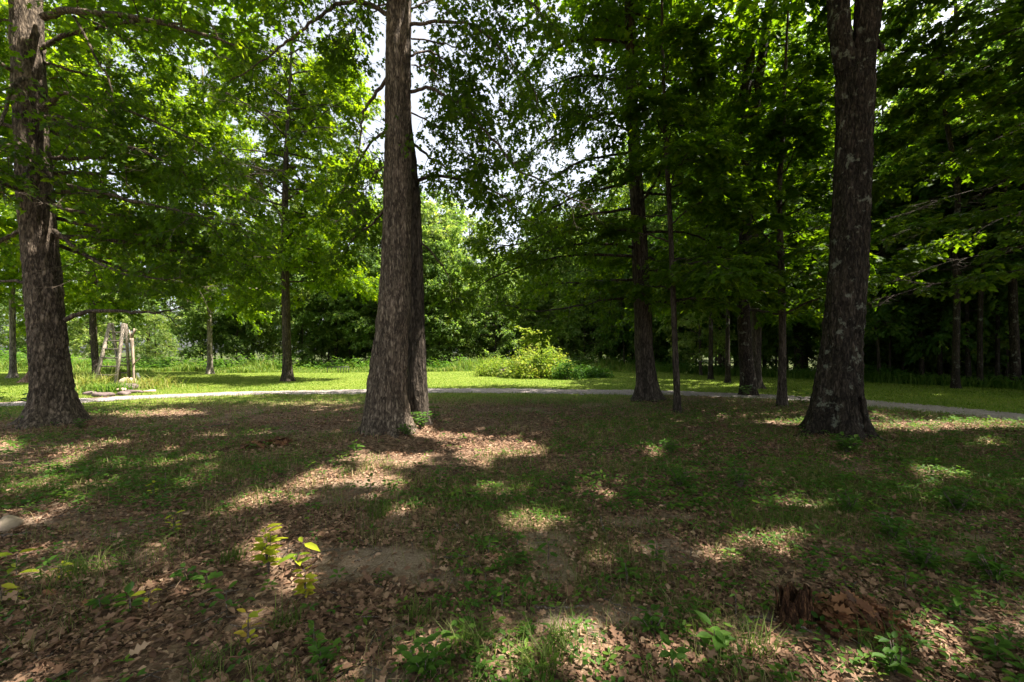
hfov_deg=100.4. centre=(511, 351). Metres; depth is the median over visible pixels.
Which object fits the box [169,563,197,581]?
seedling
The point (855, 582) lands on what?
stick
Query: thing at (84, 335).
woodland tree
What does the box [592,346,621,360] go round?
woodland tree
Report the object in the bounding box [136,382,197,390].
garden plant
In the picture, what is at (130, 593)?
seedling
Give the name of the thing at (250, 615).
yellow sapling
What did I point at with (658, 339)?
woodland tree
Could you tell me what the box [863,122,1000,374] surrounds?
woodland tree
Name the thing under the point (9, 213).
lawn tree
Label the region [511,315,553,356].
woodland tree
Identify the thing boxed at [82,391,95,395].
stone
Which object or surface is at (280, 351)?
woodland tree
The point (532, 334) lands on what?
young tree
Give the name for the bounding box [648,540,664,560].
seedling
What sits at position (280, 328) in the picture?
woodland tree
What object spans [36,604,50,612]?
fallen leaf
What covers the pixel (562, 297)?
woodland tree
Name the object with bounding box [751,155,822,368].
woodland tree
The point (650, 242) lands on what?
woodland tree
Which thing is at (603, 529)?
stick
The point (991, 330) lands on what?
woodland tree
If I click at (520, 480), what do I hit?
grass
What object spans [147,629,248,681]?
grass tuft
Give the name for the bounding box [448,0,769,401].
oak tree
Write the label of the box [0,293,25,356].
woodland tree
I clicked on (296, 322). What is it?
woodland tree
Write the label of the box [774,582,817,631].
tree stump
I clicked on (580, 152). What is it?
sky
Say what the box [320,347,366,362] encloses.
woodland tree
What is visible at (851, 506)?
weed clump
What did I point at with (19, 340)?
woodland tree
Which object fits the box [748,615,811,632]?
stick
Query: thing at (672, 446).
weed clump
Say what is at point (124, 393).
stone
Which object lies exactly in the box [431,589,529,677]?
grass tuft
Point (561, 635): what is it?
grass tuft
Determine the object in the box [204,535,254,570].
grass tuft
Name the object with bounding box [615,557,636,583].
seedling
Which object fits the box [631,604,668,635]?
weed clump
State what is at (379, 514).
grass tuft
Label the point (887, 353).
woodland tree
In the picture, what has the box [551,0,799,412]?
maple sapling
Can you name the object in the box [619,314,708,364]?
woodland tree
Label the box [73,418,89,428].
weed clump
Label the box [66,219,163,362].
woodland tree
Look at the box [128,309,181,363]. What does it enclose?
woodland tree
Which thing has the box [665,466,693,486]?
weed clump
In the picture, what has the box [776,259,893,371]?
woodland tree
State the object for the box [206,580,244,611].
seedling
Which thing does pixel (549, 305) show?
woodland tree
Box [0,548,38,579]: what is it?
yellow sapling
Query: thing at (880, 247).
woodland tree
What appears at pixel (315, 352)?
woodland tree
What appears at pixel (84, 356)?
woodland tree
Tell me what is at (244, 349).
woodland tree
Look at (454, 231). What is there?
woodland tree
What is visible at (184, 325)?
woodland tree
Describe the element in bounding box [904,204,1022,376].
woodland tree
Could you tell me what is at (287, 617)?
grass tuft
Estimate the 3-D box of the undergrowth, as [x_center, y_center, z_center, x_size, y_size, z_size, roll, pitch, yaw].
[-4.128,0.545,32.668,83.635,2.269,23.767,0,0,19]
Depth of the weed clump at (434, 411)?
8.74 m
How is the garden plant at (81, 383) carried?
on the ground at (414, 557)
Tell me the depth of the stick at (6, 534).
3.45 m
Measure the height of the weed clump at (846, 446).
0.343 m
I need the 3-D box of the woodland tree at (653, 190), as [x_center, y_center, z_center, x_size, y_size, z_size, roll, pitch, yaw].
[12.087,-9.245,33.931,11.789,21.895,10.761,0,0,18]
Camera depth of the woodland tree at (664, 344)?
35.02 m
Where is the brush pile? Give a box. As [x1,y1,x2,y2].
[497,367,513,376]
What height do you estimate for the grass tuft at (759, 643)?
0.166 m
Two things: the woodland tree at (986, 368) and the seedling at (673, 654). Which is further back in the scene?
the woodland tree at (986, 368)
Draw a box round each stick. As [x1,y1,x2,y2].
[1,528,31,536]
[441,549,480,566]
[535,596,593,609]
[596,575,650,610]
[600,515,609,540]
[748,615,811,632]
[829,578,862,593]
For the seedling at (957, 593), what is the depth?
2.41 m
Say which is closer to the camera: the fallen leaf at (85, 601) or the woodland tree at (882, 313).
the fallen leaf at (85, 601)
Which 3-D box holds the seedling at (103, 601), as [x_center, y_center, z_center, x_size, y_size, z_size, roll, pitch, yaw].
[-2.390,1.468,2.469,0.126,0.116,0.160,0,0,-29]
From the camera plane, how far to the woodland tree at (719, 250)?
31.61 m
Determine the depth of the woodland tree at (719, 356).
29.64 m
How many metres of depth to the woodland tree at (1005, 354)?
19.82 m
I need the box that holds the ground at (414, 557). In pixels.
[0,353,1023,681]
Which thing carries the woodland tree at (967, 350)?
on the ground at (414, 557)
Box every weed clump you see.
[0,392,12,417]
[17,393,26,401]
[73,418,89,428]
[304,637,340,667]
[393,632,452,681]
[398,423,417,435]
[411,411,432,427]
[429,401,440,422]
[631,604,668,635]
[659,439,679,453]
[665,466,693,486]
[740,385,751,394]
[791,389,810,404]
[828,432,861,452]
[829,488,861,513]
[870,507,912,539]
[872,631,912,678]
[893,533,942,573]
[934,486,980,512]
[956,546,1023,584]
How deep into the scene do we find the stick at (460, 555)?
3.07 m
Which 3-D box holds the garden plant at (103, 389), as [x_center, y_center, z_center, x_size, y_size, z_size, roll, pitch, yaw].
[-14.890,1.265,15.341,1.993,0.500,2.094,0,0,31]
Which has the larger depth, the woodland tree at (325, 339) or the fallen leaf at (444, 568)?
the woodland tree at (325, 339)
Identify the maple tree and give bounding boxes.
[587,0,909,395]
[663,5,830,388]
[830,0,1023,312]
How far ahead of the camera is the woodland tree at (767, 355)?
26.51 m
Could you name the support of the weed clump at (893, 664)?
on the ground at (414, 557)
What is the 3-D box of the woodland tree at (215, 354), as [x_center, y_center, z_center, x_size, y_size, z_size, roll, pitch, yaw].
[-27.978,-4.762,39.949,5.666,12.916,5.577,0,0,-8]
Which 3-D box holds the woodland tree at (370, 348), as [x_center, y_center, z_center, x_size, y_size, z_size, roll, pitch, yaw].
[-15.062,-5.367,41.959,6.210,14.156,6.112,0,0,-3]
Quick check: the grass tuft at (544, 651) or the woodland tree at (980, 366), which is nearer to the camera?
the grass tuft at (544, 651)
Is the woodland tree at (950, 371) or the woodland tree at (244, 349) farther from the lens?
the woodland tree at (244, 349)
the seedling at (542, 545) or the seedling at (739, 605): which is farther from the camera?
the seedling at (542, 545)
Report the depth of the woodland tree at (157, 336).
71.18 m
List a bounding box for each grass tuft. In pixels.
[0,528,137,596]
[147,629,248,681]
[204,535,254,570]
[238,589,316,636]
[356,492,411,523]
[375,586,455,626]
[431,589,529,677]
[470,611,608,681]
[499,600,593,665]
[515,494,570,517]
[558,492,594,515]
[697,602,820,681]
[704,496,795,533]
[751,492,878,540]
[835,601,924,668]
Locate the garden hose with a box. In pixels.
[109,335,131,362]
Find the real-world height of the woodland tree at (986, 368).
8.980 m
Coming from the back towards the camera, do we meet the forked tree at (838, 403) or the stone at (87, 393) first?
the stone at (87, 393)
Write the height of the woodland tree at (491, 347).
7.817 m
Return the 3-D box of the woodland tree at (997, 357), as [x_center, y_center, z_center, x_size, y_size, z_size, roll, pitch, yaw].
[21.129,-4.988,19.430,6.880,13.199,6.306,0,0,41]
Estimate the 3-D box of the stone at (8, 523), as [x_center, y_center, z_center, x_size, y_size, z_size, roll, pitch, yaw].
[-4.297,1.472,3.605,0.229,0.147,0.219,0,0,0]
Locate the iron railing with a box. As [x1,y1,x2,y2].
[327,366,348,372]
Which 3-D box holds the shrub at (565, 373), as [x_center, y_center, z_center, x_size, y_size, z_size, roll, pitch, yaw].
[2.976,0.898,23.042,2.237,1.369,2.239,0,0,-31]
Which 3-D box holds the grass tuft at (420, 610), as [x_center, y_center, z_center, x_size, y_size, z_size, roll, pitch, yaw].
[-0.534,1.438,2.361,0.393,0.124,0.404,0,0,-44]
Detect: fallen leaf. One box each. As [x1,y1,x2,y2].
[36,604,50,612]
[42,589,56,595]
[80,598,88,607]
[125,641,149,656]
[440,565,449,570]
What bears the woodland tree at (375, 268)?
on the ground at (414, 557)
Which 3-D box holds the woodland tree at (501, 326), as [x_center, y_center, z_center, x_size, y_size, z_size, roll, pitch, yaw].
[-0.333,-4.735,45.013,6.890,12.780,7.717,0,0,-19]
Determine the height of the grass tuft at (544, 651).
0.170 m
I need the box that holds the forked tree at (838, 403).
[657,0,898,441]
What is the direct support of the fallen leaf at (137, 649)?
on the ground at (414, 557)
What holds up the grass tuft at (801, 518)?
on the ground at (414, 557)
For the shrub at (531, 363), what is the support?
on the ground at (414, 557)
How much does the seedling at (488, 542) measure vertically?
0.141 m
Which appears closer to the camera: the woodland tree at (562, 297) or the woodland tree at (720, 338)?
the woodland tree at (720, 338)
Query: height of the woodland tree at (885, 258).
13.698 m
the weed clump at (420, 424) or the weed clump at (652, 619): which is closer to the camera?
the weed clump at (652, 619)
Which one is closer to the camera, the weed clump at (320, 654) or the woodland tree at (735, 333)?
the weed clump at (320, 654)
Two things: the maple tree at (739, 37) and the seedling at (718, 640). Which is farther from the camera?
the maple tree at (739, 37)
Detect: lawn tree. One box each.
[0,0,153,382]
[0,0,159,377]
[0,0,242,377]
[107,38,281,373]
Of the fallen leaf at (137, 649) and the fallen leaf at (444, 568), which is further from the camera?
the fallen leaf at (444, 568)
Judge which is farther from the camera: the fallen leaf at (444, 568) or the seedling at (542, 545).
the seedling at (542, 545)
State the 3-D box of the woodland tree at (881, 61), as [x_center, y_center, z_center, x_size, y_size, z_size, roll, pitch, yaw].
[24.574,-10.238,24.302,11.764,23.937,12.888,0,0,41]
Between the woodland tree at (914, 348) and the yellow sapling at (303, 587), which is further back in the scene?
the woodland tree at (914, 348)
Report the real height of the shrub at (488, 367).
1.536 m
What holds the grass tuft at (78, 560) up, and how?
on the ground at (414, 557)
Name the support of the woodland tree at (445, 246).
on the ground at (414, 557)
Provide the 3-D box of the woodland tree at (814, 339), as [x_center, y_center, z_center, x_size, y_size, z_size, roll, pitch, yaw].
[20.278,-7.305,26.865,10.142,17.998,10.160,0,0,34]
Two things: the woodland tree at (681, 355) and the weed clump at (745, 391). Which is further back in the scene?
the woodland tree at (681, 355)
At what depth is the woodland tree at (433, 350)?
37.42 m
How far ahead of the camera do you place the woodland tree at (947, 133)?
17.37 m
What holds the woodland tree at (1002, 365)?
on the ground at (414, 557)
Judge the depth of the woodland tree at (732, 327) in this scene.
30.30 m
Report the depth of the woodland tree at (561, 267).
40.50 m
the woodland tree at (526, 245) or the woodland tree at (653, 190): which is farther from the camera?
the woodland tree at (526, 245)
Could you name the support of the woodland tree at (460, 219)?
on the ground at (414, 557)
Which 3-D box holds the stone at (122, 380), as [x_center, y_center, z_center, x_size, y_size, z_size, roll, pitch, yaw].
[-16.578,1.361,18.499,0.728,0.523,0.430,0,0,0]
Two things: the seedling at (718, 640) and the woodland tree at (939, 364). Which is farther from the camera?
the woodland tree at (939, 364)
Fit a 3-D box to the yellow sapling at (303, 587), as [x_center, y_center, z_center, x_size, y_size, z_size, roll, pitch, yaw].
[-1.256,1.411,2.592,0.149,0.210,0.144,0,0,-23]
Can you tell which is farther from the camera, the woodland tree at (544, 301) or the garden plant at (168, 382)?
the woodland tree at (544, 301)
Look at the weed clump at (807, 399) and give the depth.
11.61 m
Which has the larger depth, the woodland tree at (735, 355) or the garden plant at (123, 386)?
the woodland tree at (735, 355)
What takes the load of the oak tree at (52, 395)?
on the ground at (414, 557)
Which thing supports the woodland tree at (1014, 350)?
on the ground at (414, 557)
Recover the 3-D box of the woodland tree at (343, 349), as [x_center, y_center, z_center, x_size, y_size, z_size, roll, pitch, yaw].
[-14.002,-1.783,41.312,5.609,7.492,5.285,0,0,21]
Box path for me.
[0,388,1023,420]
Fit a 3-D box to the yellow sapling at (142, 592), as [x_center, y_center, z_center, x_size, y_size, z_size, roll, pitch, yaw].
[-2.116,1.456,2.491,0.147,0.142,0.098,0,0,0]
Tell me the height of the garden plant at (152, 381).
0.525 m
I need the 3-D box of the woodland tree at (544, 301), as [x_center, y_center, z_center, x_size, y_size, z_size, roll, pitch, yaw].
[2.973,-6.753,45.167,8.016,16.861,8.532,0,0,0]
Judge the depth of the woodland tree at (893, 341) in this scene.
24.09 m
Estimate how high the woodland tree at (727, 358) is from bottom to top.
13.147 m
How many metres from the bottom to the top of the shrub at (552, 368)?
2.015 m
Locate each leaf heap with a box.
[238,438,270,449]
[262,436,294,446]
[813,587,922,648]
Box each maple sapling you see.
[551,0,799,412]
[648,11,948,406]
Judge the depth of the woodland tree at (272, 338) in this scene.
41.86 m
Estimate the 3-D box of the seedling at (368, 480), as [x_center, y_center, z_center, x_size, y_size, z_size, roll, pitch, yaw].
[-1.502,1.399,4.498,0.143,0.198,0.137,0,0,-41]
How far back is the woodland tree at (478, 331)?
39.47 m
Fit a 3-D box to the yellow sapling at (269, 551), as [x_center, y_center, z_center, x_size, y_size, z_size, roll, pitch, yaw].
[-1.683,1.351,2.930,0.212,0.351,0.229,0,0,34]
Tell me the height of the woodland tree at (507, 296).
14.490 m
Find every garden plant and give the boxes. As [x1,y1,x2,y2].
[72,368,111,381]
[75,372,130,391]
[75,380,130,394]
[86,381,137,392]
[119,372,190,388]
[123,377,179,389]
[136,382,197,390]
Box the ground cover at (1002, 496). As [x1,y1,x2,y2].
[0,396,1023,681]
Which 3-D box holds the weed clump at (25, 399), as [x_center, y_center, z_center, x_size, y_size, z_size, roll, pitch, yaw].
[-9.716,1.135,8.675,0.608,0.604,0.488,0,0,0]
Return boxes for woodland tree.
[0,247,87,350]
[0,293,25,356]
[0,306,26,360]
[65,258,130,360]
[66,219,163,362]
[69,292,143,358]
[113,200,197,360]
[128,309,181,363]
[129,281,203,358]
[166,232,235,362]
[170,276,230,363]
[172,232,236,360]
[192,231,245,363]
[206,275,263,364]
[218,311,278,359]
[221,273,281,362]
[224,272,281,355]
[247,198,323,331]
[259,283,297,355]
[261,281,298,358]
[271,249,330,361]
[277,196,377,366]
[277,304,341,363]
[298,287,350,361]
[304,289,338,362]
[317,198,427,352]
[320,245,374,360]
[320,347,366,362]
[322,236,378,362]
[330,294,377,359]
[338,300,377,363]
[352,186,445,310]
[352,244,380,355]
[377,193,478,363]
[422,188,483,350]
[422,217,472,365]
[422,218,450,360]
[424,313,453,364]
[425,289,481,363]
[433,199,503,357]
[444,259,534,360]
[457,242,503,357]
[466,305,506,362]
[483,256,539,353]
[488,241,537,354]
[496,290,556,359]
[506,201,566,326]
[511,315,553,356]
[513,231,553,325]
[532,252,563,353]
[535,206,599,358]
[536,262,625,362]
[539,209,594,358]
[551,306,589,362]
[554,235,606,355]
[563,232,620,360]
[572,197,622,353]
[573,154,667,362]
[582,144,674,291]
[590,92,701,350]
[590,218,657,353]
[592,228,657,362]
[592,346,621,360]
[608,301,631,361]
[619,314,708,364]
[623,198,679,359]
[623,241,671,359]
[626,244,679,358]
[647,116,795,382]
[652,167,765,379]
[653,70,738,367]
[653,221,737,374]
[653,328,706,366]
[655,318,695,365]
[666,66,819,366]
[679,229,735,366]
[684,317,733,365]
[693,289,773,367]
[697,17,902,370]
[722,325,793,369]
[725,243,793,366]
[732,15,902,344]
[734,156,833,367]
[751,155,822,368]
[761,229,821,369]
[762,105,883,348]
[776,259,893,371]
[796,124,945,373]
[812,257,945,373]
[814,149,950,367]
[829,68,909,164]
[830,0,1023,377]
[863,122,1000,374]
[864,181,948,370]
[864,340,936,373]
[867,201,949,371]
[868,114,1015,375]
[869,21,1023,388]
[870,292,1023,377]
[873,25,1023,365]
[875,131,991,374]
[876,89,1023,377]
[881,80,1023,382]
[886,67,1023,384]
[889,110,1023,377]
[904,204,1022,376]
[905,336,1022,375]
[907,166,1023,376]
[931,166,1023,376]
[949,0,1021,95]
[961,303,1023,378]
[988,136,1020,375]
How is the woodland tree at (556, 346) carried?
on the ground at (414, 557)
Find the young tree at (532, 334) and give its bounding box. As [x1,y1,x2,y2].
[515,325,551,354]
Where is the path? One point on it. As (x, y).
(978, 412)
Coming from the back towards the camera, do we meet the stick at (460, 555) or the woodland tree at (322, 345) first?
the woodland tree at (322, 345)
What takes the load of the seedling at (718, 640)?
on the ground at (414, 557)
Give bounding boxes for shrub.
[469,354,510,376]
[498,339,575,378]
[538,345,574,377]
[546,358,587,379]
[569,363,614,378]
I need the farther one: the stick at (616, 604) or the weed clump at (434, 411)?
the weed clump at (434, 411)
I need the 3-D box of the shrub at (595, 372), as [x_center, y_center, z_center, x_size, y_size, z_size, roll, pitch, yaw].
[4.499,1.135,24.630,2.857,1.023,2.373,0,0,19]
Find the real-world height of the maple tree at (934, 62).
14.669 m
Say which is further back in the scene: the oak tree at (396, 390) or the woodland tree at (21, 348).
the woodland tree at (21, 348)
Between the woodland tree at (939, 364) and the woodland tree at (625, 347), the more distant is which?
the woodland tree at (625, 347)
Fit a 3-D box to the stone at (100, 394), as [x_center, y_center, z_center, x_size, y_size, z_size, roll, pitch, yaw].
[-13.605,1.442,14.197,0.710,0.203,0.287,0,0,0]
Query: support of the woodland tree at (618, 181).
on the ground at (414, 557)
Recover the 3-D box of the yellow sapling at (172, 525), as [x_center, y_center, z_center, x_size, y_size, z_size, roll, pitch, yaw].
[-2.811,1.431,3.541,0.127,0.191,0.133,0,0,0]
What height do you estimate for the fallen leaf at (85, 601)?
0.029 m
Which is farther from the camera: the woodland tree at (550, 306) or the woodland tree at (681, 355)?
the woodland tree at (550, 306)
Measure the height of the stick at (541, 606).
0.056 m
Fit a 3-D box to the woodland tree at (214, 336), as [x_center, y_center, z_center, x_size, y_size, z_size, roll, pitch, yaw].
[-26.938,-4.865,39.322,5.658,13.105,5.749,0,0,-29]
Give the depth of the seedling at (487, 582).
2.70 m
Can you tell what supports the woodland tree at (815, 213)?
on the ground at (414, 557)
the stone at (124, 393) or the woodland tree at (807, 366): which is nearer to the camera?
the stone at (124, 393)
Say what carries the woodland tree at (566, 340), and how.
on the ground at (414, 557)
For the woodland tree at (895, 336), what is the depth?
21.68 m
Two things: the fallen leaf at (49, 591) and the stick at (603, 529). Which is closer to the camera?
the fallen leaf at (49, 591)
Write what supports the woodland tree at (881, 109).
on the ground at (414, 557)
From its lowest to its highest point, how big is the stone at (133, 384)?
0.384 m
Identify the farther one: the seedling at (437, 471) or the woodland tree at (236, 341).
the woodland tree at (236, 341)
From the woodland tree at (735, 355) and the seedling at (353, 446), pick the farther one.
the woodland tree at (735, 355)
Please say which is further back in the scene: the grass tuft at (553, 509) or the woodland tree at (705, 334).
the woodland tree at (705, 334)
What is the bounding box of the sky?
[0,0,1004,352]
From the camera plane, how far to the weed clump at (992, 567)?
2.76 m
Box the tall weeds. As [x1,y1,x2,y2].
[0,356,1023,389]
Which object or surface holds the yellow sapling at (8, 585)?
on the ground at (414, 557)
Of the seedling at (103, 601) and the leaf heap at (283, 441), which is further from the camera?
the leaf heap at (283, 441)
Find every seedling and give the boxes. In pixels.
[84,593,114,612]
[111,581,146,614]
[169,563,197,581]
[190,570,222,589]
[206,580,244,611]
[304,620,324,645]
[348,439,364,451]
[363,473,375,491]
[435,465,446,482]
[475,569,494,584]
[482,536,498,552]
[490,577,513,608]
[510,531,525,545]
[537,538,558,560]
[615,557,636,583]
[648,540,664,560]
[658,632,690,674]
[693,609,735,659]
[725,589,744,618]
[809,545,831,566]
[884,560,918,587]
[934,587,984,621]
[972,627,1020,660]
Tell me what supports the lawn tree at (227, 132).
on the ground at (414, 557)
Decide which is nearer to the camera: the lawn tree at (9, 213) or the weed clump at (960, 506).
the weed clump at (960, 506)
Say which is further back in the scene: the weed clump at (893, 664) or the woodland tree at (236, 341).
the woodland tree at (236, 341)
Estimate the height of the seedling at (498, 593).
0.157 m
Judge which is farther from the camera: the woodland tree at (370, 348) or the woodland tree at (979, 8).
the woodland tree at (370, 348)
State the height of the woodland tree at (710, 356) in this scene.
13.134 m
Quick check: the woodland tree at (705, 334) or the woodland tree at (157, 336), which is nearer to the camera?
the woodland tree at (705, 334)
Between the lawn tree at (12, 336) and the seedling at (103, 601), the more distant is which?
the lawn tree at (12, 336)
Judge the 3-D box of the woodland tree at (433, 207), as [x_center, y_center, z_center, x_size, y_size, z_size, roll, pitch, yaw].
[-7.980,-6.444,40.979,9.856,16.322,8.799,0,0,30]
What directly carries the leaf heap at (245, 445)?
on the ground at (414, 557)
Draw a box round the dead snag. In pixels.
[128,328,140,380]
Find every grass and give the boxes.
[0,370,1023,413]
[0,390,1023,681]
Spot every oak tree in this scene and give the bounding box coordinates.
[0,0,304,429]
[154,0,384,381]
[208,0,611,438]
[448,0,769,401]
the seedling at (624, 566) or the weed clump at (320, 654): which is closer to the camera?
the weed clump at (320, 654)
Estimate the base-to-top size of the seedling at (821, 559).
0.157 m
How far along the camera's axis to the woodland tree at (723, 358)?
30.44 m
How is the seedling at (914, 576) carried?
on the ground at (414, 557)
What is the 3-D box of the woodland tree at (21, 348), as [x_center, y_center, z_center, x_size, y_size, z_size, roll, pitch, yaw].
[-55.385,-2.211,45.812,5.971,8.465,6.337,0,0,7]
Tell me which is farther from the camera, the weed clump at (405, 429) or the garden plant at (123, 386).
the garden plant at (123, 386)
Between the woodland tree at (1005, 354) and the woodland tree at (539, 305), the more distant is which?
the woodland tree at (539, 305)
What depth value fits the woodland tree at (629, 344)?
37.86 m
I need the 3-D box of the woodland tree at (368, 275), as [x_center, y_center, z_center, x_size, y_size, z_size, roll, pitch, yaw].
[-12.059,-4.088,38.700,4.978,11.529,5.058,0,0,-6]
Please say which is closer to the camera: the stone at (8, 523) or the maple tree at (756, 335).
the stone at (8, 523)
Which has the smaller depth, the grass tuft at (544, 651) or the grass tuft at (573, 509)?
the grass tuft at (544, 651)
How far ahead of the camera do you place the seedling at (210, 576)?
2.70 m
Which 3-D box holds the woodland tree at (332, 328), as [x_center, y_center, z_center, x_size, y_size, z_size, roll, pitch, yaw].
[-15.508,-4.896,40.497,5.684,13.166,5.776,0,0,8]
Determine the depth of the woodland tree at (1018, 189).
19.51 m
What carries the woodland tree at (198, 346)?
on the ground at (414, 557)
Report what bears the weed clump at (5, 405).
on the ground at (414, 557)
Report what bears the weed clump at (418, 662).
on the ground at (414, 557)
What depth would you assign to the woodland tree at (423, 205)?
39.77 m
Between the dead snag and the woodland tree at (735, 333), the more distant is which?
the woodland tree at (735, 333)
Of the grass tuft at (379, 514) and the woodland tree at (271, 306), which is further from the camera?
the woodland tree at (271, 306)
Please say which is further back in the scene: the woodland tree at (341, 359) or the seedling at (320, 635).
the woodland tree at (341, 359)
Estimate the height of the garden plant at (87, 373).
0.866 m
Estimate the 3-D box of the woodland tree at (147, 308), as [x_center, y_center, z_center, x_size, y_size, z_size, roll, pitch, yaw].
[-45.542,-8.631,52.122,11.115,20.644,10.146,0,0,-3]
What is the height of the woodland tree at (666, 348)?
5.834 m
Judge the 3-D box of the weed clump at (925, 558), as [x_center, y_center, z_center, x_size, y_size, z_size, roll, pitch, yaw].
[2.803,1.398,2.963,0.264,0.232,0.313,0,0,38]
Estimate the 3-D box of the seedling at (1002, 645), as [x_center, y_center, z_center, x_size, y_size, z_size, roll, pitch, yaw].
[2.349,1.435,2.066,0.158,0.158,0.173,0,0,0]
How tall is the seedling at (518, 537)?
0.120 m
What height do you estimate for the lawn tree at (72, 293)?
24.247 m
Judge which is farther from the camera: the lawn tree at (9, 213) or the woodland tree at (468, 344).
the woodland tree at (468, 344)
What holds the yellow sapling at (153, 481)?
on the ground at (414, 557)
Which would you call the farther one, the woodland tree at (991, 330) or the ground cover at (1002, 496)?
the woodland tree at (991, 330)
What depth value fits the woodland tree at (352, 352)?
41.00 m
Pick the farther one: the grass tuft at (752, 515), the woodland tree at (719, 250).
the woodland tree at (719, 250)
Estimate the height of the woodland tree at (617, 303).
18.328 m
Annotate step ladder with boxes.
[95,323,130,382]
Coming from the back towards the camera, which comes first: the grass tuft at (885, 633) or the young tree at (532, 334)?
the young tree at (532, 334)
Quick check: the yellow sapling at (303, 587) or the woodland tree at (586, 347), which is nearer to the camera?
the yellow sapling at (303, 587)
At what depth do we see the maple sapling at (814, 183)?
10.70 m
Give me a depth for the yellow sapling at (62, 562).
2.82 m
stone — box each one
[0,515,23,533]
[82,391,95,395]
[91,392,115,396]
[116,391,130,395]
[118,377,137,383]
[121,383,138,388]
[126,390,143,392]
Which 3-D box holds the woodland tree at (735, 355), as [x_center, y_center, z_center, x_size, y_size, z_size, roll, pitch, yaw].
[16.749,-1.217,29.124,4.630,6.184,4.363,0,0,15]
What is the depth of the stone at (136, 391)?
15.45 m
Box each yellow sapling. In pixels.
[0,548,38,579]
[0,582,25,604]
[49,561,72,579]
[132,587,161,607]
[146,480,157,494]
[165,510,184,530]
[234,608,263,644]
[249,523,286,572]
[276,537,320,572]
[291,565,317,598]
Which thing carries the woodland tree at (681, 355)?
on the ground at (414, 557)
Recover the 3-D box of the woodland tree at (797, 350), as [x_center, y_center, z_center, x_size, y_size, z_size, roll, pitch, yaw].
[18.106,-9.559,25.631,11.070,22.523,12.127,0,0,5]
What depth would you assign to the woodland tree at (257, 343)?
42.83 m
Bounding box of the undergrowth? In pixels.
[0,347,1023,389]
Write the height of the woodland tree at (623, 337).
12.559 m
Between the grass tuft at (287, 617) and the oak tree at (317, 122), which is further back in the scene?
the oak tree at (317, 122)
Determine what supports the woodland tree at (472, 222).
on the ground at (414, 557)
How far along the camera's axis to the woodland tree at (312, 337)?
38.23 m
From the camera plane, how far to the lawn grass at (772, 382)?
18.19 m
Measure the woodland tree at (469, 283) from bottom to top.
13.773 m
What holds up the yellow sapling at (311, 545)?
on the ground at (414, 557)
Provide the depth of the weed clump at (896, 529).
3.40 m

